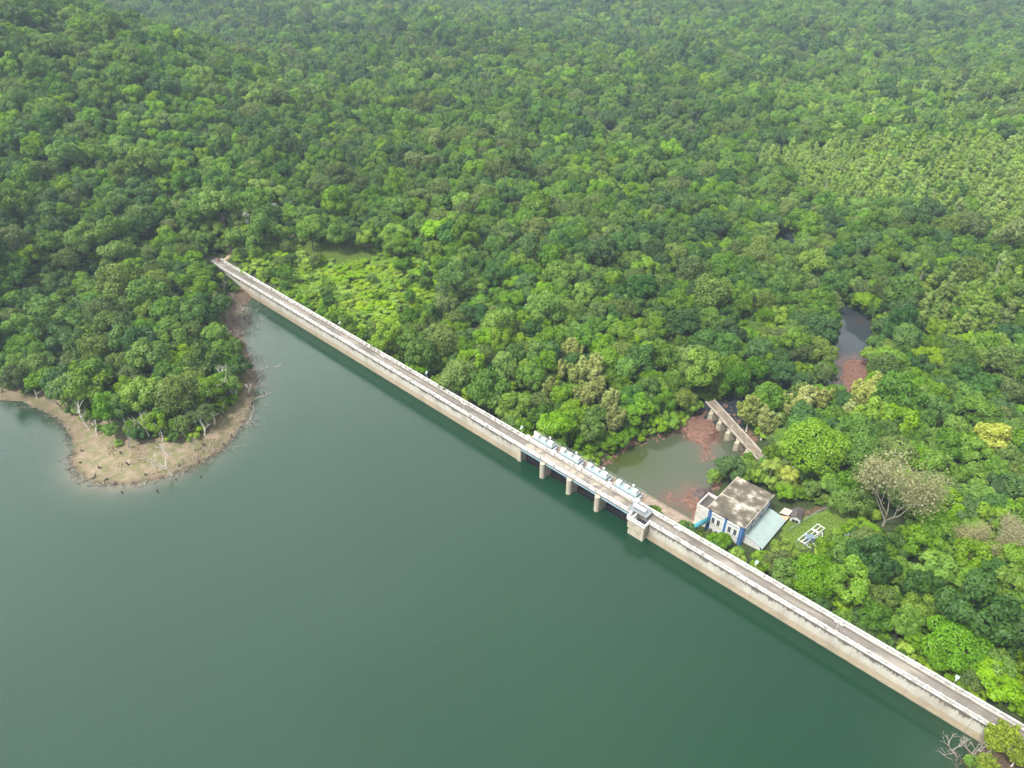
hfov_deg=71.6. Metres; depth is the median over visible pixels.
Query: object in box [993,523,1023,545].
forest tree
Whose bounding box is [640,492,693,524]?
basin slab
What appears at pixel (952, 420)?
forest tree
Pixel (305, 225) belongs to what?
forest tree
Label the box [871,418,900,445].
forest tree
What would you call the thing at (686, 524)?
forest tree
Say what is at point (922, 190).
plantation tree
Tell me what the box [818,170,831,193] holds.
plantation tree
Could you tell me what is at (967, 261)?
forest tree
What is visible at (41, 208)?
forest tree
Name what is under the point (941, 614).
forest tree
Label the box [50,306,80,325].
forest tree
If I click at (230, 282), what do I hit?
bush
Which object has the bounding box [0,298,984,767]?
lake
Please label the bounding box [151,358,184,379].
forest tree
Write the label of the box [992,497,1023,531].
forest tree
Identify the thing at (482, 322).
forest tree
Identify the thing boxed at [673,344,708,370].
forest tree
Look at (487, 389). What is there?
forest tree
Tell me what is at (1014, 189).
plantation tree
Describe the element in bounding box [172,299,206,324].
forest tree
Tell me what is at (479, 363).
forest tree
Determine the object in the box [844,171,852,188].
plantation tree
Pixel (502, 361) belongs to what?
forest tree
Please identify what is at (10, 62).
forest tree
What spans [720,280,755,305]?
forest tree
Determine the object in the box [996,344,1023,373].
forest tree
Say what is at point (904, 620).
forest tree
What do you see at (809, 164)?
plantation tree
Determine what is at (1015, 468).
forest tree
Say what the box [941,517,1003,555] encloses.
bare tree
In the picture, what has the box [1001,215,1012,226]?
plantation tree
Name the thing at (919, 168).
plantation tree
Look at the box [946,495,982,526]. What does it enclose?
forest tree
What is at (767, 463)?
palm tree
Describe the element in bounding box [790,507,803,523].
house
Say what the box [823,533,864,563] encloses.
forest tree
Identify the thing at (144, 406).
forest tree
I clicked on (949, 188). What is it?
plantation tree
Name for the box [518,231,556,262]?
forest tree
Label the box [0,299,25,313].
forest tree
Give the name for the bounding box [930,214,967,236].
forest tree
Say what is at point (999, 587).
forest tree
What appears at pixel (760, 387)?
forest tree
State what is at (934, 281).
plantation tree
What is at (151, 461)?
dead tree
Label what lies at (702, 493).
rock mound
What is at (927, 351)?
forest tree
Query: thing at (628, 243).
forest tree
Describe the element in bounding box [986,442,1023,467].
forest tree
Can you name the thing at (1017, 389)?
forest tree
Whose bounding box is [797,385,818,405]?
pale tree
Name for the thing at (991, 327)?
plantation tree
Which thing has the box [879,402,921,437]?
forest tree
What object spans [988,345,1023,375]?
forest tree
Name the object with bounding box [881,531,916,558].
forest tree
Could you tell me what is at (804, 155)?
plantation tree
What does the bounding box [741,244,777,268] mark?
forest tree
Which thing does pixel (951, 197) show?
plantation tree
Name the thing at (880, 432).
forest tree
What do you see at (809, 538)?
switchyard
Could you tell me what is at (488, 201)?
forest tree
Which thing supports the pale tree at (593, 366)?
on the ground at (92, 446)
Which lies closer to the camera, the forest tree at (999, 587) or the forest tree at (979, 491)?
the forest tree at (999, 587)
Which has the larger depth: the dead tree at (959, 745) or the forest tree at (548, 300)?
the forest tree at (548, 300)
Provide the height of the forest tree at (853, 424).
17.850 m
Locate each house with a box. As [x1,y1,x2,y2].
[694,476,785,550]
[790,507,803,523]
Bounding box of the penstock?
[694,517,709,528]
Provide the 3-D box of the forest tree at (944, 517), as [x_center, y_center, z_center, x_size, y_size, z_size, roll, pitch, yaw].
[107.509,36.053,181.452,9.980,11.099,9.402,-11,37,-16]
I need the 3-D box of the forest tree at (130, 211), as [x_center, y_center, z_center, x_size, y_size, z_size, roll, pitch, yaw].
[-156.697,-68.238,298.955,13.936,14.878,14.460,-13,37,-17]
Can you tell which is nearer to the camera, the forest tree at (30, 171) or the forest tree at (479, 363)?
the forest tree at (479, 363)
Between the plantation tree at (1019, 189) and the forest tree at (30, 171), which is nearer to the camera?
the forest tree at (30, 171)
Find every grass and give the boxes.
[98,270,249,474]
[226,233,855,552]
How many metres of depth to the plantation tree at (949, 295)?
281.74 m
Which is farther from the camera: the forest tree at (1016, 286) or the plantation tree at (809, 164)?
the plantation tree at (809, 164)
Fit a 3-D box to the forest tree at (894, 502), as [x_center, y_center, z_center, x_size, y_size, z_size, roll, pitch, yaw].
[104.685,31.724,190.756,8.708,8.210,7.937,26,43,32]
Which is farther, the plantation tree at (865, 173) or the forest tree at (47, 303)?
the plantation tree at (865, 173)
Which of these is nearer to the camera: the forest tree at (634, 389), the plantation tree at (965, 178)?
the forest tree at (634, 389)
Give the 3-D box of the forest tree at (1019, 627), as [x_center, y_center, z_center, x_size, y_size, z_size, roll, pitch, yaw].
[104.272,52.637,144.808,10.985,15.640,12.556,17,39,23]
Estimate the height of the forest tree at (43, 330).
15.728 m
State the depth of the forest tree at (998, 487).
188.60 m
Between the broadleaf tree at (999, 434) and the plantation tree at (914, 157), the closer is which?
the broadleaf tree at (999, 434)
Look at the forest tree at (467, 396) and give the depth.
224.08 m
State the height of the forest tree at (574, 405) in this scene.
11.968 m
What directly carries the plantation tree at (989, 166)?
on the ground at (92, 446)
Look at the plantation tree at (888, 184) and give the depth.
359.47 m
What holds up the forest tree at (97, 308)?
on the ground at (92, 446)
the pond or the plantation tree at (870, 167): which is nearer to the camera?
the pond
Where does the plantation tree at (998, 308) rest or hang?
on the ground at (92, 446)
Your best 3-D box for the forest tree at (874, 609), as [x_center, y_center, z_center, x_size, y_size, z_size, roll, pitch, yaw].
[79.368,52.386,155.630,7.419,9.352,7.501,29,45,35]
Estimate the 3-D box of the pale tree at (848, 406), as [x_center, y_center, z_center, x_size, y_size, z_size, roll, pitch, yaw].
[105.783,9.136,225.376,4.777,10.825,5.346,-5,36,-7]
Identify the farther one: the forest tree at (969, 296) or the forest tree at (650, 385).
the forest tree at (969, 296)
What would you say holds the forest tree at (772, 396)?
on the ground at (92, 446)
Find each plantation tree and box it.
[799,151,809,163]
[803,160,812,179]
[813,161,820,179]
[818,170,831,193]
[820,163,826,173]
[832,149,841,161]
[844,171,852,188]
[850,163,855,177]
[850,179,860,198]
[854,157,863,176]
[856,182,864,197]
[860,168,869,186]
[862,180,866,194]
[865,163,873,178]
[870,141,879,151]
[880,176,891,195]
[882,138,890,148]
[888,142,895,150]
[897,170,909,189]
[900,136,908,147]
[902,162,912,179]
[908,151,918,172]
[914,259,929,285]
[916,165,922,176]
[916,185,926,198]
[921,292,932,313]
[925,140,932,154]
[928,179,941,199]
[928,270,938,290]
[928,296,941,316]
[939,169,949,183]
[940,185,953,204]
[941,284,954,304]
[942,271,956,299]
[946,186,959,211]
[950,285,961,303]
[951,162,958,175]
[951,281,966,307]
[953,197,963,215]
[961,168,968,181]
[962,171,969,185]
[963,149,975,175]
[963,199,969,209]
[963,305,975,330]
[964,133,969,151]
[965,140,976,157]
[970,295,984,319]
[979,156,990,181]
[980,155,992,177]
[981,177,992,191]
[983,197,994,213]
[984,184,994,197]
[985,251,1007,278]
[985,312,1000,332]
[986,194,995,214]
[989,207,999,219]
[989,304,1001,324]
[990,177,1002,193]
[996,159,1006,167]
[996,189,1003,205]
[999,299,1017,323]
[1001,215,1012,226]
[1002,135,1014,151]
[1004,256,1013,271]
[1007,185,1022,207]
[1007,191,1018,214]
[1008,184,1019,194]
[1010,161,1018,176]
[1011,176,1019,185]
[1014,265,1023,279]
[1015,133,1023,147]
[1017,168,1023,184]
[1018,202,1023,218]
[1019,157,1023,168]
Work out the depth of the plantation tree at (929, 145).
397.06 m
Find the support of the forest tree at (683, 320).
on the ground at (92, 446)
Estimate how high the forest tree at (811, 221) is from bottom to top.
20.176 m
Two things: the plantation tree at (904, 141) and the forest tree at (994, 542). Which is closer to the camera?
the forest tree at (994, 542)
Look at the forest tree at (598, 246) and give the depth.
295.96 m
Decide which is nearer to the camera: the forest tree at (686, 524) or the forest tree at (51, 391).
the forest tree at (686, 524)
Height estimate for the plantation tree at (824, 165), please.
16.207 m
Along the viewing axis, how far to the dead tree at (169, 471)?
197.53 m
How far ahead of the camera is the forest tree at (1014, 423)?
208.50 m
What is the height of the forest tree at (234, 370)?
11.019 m
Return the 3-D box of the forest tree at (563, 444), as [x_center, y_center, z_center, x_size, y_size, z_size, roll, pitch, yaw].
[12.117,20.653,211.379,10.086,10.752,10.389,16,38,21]
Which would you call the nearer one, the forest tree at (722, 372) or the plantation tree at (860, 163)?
the forest tree at (722, 372)
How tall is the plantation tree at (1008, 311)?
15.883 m
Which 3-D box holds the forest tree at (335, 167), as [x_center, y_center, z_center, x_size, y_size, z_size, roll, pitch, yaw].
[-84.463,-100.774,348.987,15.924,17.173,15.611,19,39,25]
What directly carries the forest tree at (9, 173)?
on the ground at (92, 446)
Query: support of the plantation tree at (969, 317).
on the ground at (92, 446)
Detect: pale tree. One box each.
[211,291,217,302]
[241,212,250,224]
[541,376,558,397]
[555,359,567,377]
[561,337,583,355]
[567,359,587,383]
[572,380,597,406]
[577,352,602,381]
[594,375,605,403]
[599,388,620,411]
[606,403,626,429]
[736,394,762,431]
[758,403,781,439]
[777,392,799,415]
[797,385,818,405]
[813,386,834,409]
[842,399,855,412]
[851,378,876,404]
[870,370,883,390]
[976,752,1000,767]
[983,718,1021,752]
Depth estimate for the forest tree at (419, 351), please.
233.46 m
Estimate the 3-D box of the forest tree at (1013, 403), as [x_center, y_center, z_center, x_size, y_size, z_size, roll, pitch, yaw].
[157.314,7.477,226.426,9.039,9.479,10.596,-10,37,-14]
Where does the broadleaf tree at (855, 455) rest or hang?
on the ground at (92, 446)
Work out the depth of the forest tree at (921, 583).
158.45 m
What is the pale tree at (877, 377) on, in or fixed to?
on the ground at (92, 446)
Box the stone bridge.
[705,399,765,460]
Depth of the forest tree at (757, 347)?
247.61 m
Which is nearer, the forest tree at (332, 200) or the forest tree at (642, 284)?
the forest tree at (642, 284)
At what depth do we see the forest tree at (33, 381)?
222.91 m
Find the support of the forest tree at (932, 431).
on the ground at (92, 446)
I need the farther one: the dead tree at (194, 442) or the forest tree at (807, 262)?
the forest tree at (807, 262)
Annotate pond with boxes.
[602,423,743,518]
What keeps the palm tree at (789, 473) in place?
on the ground at (92, 446)
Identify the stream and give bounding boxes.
[688,196,871,430]
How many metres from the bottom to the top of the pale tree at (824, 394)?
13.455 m
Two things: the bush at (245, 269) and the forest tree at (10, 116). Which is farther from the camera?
the forest tree at (10, 116)
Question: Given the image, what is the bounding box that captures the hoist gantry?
[628,502,652,520]
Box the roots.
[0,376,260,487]
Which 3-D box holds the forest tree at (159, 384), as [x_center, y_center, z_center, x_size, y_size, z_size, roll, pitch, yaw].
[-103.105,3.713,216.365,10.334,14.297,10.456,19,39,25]
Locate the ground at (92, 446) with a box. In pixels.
[0,0,1023,767]
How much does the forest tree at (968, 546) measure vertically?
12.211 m
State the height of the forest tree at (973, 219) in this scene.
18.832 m
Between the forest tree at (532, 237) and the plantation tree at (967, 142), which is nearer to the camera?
the forest tree at (532, 237)
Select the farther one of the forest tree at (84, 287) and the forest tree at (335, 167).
the forest tree at (335, 167)
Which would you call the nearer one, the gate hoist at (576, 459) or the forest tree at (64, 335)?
the gate hoist at (576, 459)
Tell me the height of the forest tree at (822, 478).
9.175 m
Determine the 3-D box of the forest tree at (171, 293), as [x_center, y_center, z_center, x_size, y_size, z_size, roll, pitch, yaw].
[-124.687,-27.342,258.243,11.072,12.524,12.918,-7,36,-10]
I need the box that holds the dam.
[201,252,1023,751]
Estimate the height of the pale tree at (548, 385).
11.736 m
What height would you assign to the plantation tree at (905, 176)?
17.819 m
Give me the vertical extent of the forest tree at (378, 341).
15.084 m
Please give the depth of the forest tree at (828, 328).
254.24 m
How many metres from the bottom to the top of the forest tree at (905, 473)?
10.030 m
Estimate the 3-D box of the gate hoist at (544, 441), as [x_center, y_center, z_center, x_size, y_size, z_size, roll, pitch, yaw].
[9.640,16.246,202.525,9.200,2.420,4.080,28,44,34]
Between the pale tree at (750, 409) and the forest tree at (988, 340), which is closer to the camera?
the pale tree at (750, 409)
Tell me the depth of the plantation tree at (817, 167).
386.78 m
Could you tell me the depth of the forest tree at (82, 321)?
247.01 m
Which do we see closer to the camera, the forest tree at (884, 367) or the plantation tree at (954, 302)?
the forest tree at (884, 367)
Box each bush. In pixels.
[221,279,233,288]
[230,285,238,291]
[240,267,251,274]
[262,254,272,260]
[343,293,353,299]
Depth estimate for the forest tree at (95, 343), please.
228.79 m
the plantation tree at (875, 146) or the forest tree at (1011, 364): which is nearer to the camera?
the forest tree at (1011, 364)
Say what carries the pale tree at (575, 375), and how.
on the ground at (92, 446)
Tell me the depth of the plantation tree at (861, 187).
362.08 m
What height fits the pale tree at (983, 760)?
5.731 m
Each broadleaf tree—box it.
[118,363,147,382]
[176,320,201,341]
[528,391,552,410]
[635,368,665,385]
[749,550,774,572]
[770,428,802,452]
[779,417,852,474]
[787,552,840,599]
[838,431,891,472]
[920,614,994,672]
[969,422,1012,459]
[1005,736,1023,766]
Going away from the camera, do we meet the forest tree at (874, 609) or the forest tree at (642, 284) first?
the forest tree at (874, 609)
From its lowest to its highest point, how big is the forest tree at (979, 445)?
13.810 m
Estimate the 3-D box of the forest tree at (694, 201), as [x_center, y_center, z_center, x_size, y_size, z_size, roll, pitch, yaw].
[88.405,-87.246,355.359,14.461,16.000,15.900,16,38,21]
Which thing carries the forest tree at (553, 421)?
on the ground at (92, 446)
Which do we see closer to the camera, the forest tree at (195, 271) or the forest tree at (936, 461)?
the forest tree at (936, 461)
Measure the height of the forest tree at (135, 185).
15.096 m
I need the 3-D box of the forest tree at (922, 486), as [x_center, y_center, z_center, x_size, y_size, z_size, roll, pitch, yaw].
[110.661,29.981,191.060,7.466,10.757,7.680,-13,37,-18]
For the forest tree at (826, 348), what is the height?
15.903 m
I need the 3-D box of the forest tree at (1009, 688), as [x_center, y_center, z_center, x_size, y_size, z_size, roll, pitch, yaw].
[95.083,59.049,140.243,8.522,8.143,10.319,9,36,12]
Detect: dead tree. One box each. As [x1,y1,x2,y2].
[71,393,89,429]
[122,420,138,441]
[129,412,149,436]
[139,453,156,468]
[156,447,172,475]
[191,438,198,450]
[195,416,209,434]
[217,365,232,393]
[939,730,969,760]
[962,737,986,755]
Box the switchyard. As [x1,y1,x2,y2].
[796,524,824,547]
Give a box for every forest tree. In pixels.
[0,50,22,72]
[0,109,26,122]
[0,182,32,228]
[0,224,27,251]
[0,250,31,287]
[0,267,25,284]
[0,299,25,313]
[0,313,35,337]
[0,333,46,360]
[0,351,15,367]
[0,363,29,388]
[4,160,44,186]
[10,162,42,188]
[18,350,59,376]
[22,293,61,315]
[23,366,56,390]
[25,201,67,229]
[30,230,64,251]
[33,316,68,341]
[39,364,67,404]
[44,139,79,170]
[44,324,85,349]
[44,367,92,406]
[50,135,83,144]
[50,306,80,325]
[56,301,76,316]
[56,352,88,366]
[57,382,93,412]
[59,367,112,401]
[63,220,109,253]
[63,311,92,328]
[70,299,85,314]
[75,279,109,295]
[75,331,114,360]
[76,293,103,304]
[78,357,115,390]
[80,286,102,300]
[82,295,120,323]
[89,312,121,332]
[91,309,133,349]
[91,391,117,422]
[92,262,140,297]
[95,236,140,265]
[96,215,129,239]
[97,293,125,310]
[104,322,134,351]
[106,136,133,161]
[117,325,156,350]
[118,376,160,412]
[121,176,161,197]
[122,203,153,235]
[125,277,168,306]
[125,337,171,368]
[127,143,160,172]
[131,319,158,339]
[133,392,157,411]
[135,259,166,277]
[139,269,172,291]
[144,148,173,173]
[149,296,182,319]
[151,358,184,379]
[151,376,199,414]
[152,291,183,314]
[154,318,191,350]
[154,374,188,400]
[167,343,195,363]
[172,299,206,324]
[174,265,214,293]
[177,196,202,220]
[179,367,208,403]
[180,342,222,376]
[191,375,227,404]
[192,291,228,321]
[192,308,217,325]
[197,186,239,228]
[209,361,240,375]
[242,186,272,207]
[247,212,276,248]
[287,186,318,201]
[289,205,317,224]
[295,214,327,249]
[320,184,349,212]
[324,161,353,183]
[370,321,400,355]
[396,327,427,349]
[404,337,438,364]
[421,220,443,238]
[422,322,459,357]
[435,219,460,244]
[437,259,470,291]
[438,358,473,396]
[448,212,479,244]
[449,366,477,394]
[451,336,475,353]
[456,348,488,372]
[460,384,479,406]
[462,357,479,373]
[465,368,510,414]
[468,304,498,324]
[472,194,499,213]
[472,343,497,367]
[479,310,509,326]
[481,307,514,338]
[492,351,518,378]
[494,389,530,418]
[510,273,536,289]
[514,362,544,391]
[516,239,540,259]
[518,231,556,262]
[519,190,550,216]
[520,216,548,235]
[523,290,564,322]
[525,338,556,360]
[529,348,557,371]
[536,281,556,292]
[536,409,578,439]
[537,243,564,264]
[541,247,573,263]
[541,259,577,282]
[553,435,566,448]
[555,298,578,322]
[559,383,577,399]
[559,398,587,424]
[573,326,599,352]
[587,235,616,266]
[593,346,624,372]
[610,231,639,266]
[614,357,640,383]
[617,383,643,406]
[619,392,654,424]
[624,343,655,379]
[625,273,656,297]
[630,256,663,274]
[632,376,659,401]
[639,340,656,359]
[650,337,682,371]
[656,215,685,236]
[663,288,693,310]
[664,307,698,334]
[668,362,698,388]
[671,519,696,533]
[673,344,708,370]
[675,255,711,281]
[677,193,704,209]
[683,348,721,388]
[686,328,721,349]
[688,243,720,260]
[689,213,720,237]
[695,273,734,307]
[701,363,724,385]
[705,332,740,359]
[707,263,744,278]
[710,250,741,271]
[713,317,748,340]
[715,363,751,397]
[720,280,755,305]
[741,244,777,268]
[744,338,773,358]
[751,381,781,394]
[755,383,790,411]
[771,557,805,588]
[779,327,811,360]
[787,400,821,420]
[790,381,816,397]
[795,247,828,274]
[796,273,822,290]
[797,211,826,236]
[805,299,842,319]
[806,336,839,363]
[807,315,840,345]
[813,383,836,408]
[815,408,825,418]
[815,534,839,558]
[818,469,848,493]
[819,256,838,274]
[821,405,850,422]
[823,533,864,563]
[824,416,846,439]
[826,554,870,605]
[833,413,877,449]
[835,470,864,493]
[844,533,902,584]
[849,525,887,560]
[850,396,894,422]
[850,605,879,636]
[856,257,891,278]
[857,599,893,632]
[862,254,890,262]
[865,353,898,373]
[865,421,884,446]
[869,370,929,414]
[871,275,899,298]
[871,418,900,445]
[872,345,910,367]
[872,434,920,469]
[876,556,911,584]
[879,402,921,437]
[881,321,916,343]
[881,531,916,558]
[883,273,925,305]
[884,206,906,223]
[885,544,900,556]
[887,464,917,484]
[887,486,917,511]
[889,604,926,636]
[899,568,946,600]
[900,416,926,428]
[900,432,926,446]
[900,446,930,470]
[900,591,942,626]
[901,440,930,471]
[901,523,928,547]
[902,524,944,563]
[903,368,932,389]
[910,346,944,365]
[911,549,959,583]
[912,478,931,504]
[914,448,952,475]
[915,502,961,530]
[916,426,941,444]
[916,477,954,509]
[918,469,960,496]
[920,523,962,555]
[921,379,950,402]
[924,395,955,424]
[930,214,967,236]
[930,375,957,392]
[930,487,965,516]
[931,606,950,619]
[933,567,1023,645]
[934,427,968,459]
[939,462,955,473]
[942,345,981,369]
[943,413,974,434]
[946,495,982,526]
[947,342,979,364]
[947,465,971,490]
[949,433,993,463]
[949,478,996,499]
[951,255,988,284]
[951,461,987,496]
[952,564,973,588]
[953,394,999,423]
[953,534,993,571]
[955,210,989,234]
[956,280,994,312]
[960,513,991,532]
[961,372,1001,396]
[961,431,984,462]
[968,645,1018,684]
[970,346,994,367]
[972,407,1010,424]
[974,331,1002,351]
[975,655,1023,705]
[976,500,1011,529]
[978,554,1007,583]
[981,539,1010,563]
[983,492,1023,525]
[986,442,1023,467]
[987,472,1014,495]
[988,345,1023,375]
[990,217,1023,245]
[992,392,1020,410]
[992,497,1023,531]
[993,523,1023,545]
[994,463,1022,474]
[995,563,1023,600]
[996,247,1023,276]
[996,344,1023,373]
[996,472,1023,499]
[996,541,1023,569]
[996,583,1004,593]
[998,279,1023,309]
[998,377,1023,402]
[1000,417,1023,433]
[1000,573,1023,603]
[1003,610,1023,655]
[1010,428,1023,455]
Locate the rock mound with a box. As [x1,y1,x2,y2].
[694,488,714,499]
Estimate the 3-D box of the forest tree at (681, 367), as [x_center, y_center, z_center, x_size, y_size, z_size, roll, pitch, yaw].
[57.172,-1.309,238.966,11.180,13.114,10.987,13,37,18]
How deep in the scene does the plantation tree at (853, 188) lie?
366.41 m
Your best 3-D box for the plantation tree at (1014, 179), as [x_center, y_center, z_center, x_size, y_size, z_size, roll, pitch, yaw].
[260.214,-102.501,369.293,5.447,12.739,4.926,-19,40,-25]
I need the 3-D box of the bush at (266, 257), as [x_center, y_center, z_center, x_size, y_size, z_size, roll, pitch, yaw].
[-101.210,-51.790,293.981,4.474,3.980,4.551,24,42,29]
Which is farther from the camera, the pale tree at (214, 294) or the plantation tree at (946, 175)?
the plantation tree at (946, 175)
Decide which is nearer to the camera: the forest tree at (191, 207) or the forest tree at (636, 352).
the forest tree at (636, 352)
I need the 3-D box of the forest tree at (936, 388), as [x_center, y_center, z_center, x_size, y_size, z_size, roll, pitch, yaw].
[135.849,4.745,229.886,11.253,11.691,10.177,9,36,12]
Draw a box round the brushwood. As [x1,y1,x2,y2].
[951,749,1007,767]
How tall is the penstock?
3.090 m
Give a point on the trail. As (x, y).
(231, 250)
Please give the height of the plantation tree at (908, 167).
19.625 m
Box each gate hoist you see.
[532,431,561,451]
[557,446,588,467]
[583,461,616,482]
[612,478,646,501]
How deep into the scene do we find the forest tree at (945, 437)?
201.59 m
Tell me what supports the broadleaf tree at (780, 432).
on the ground at (92, 446)
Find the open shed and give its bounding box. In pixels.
[779,508,791,515]
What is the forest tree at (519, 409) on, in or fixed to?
on the ground at (92, 446)
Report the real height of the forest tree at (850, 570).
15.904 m
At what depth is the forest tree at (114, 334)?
231.35 m
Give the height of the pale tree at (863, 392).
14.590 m
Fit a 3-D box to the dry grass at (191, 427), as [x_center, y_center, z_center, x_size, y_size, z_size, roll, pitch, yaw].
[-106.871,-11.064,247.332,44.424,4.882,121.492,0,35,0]
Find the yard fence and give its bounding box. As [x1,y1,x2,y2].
[788,506,828,531]
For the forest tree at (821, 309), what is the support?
on the ground at (92, 446)
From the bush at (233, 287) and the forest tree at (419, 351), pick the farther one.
the bush at (233, 287)
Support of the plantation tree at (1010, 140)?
on the ground at (92, 446)
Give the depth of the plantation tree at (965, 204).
337.39 m
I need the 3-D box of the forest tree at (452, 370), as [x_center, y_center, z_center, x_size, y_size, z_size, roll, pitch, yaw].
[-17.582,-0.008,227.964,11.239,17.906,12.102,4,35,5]
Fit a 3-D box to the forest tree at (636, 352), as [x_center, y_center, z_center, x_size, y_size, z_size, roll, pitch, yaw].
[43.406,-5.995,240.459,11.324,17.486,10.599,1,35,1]
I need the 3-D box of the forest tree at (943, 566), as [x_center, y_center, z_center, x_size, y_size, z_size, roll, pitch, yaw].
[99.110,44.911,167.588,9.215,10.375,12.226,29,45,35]
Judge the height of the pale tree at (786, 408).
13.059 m
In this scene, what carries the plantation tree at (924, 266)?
on the ground at (92, 446)
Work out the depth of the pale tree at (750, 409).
221.39 m
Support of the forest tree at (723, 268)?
on the ground at (92, 446)
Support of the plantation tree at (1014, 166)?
on the ground at (92, 446)
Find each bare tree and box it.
[850,444,957,526]
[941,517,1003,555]
[991,509,1023,548]
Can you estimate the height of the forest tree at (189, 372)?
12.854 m
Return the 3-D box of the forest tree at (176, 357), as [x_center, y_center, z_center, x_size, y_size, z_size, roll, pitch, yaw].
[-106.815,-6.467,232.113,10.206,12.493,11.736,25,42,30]
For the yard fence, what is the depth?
191.68 m
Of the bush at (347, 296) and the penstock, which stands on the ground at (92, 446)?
the bush at (347, 296)
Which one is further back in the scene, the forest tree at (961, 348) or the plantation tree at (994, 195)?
the plantation tree at (994, 195)
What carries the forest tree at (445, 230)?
on the ground at (92, 446)
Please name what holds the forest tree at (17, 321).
on the ground at (92, 446)
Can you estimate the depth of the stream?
271.29 m
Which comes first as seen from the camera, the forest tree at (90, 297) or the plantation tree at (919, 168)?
the forest tree at (90, 297)
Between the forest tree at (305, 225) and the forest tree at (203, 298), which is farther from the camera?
the forest tree at (305, 225)
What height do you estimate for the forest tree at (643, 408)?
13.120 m
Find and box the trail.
[223,234,372,260]
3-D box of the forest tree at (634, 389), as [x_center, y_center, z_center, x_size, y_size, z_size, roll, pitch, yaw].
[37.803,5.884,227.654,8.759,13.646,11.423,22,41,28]
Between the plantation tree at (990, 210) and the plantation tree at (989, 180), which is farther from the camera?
the plantation tree at (989, 180)
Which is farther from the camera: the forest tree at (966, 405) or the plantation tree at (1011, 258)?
the plantation tree at (1011, 258)
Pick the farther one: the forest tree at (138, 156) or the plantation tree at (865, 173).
the plantation tree at (865, 173)
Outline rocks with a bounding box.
[3,295,270,488]
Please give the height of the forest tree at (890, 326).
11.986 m
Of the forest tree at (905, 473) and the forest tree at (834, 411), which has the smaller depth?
the forest tree at (905, 473)
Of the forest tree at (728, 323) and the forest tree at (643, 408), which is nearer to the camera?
the forest tree at (643, 408)
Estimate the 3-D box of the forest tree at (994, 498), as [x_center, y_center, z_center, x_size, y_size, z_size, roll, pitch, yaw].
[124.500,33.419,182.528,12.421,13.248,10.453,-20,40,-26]
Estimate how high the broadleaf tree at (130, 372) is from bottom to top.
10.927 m
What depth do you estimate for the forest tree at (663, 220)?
320.52 m
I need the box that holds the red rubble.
[599,356,867,514]
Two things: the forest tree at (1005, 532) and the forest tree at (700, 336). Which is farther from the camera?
the forest tree at (700, 336)
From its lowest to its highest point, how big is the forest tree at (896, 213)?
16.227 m
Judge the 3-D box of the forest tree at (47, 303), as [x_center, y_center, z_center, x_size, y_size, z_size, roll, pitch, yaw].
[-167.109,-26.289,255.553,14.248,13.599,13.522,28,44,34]
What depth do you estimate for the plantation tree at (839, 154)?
410.74 m
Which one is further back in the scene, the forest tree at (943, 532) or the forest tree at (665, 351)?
the forest tree at (665, 351)
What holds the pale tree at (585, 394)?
on the ground at (92, 446)
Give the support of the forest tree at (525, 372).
on the ground at (92, 446)
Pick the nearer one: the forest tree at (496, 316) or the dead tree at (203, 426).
the dead tree at (203, 426)
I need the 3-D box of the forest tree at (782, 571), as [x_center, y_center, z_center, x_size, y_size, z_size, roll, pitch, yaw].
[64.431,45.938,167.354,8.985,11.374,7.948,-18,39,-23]
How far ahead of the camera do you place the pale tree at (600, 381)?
229.40 m
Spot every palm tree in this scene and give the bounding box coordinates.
[759,456,784,479]
[775,465,800,490]
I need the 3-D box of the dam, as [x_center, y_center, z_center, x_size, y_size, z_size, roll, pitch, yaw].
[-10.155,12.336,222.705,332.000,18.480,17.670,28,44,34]
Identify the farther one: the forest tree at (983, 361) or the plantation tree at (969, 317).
the plantation tree at (969, 317)
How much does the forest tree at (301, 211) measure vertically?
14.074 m
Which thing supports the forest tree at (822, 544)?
on the ground at (92, 446)

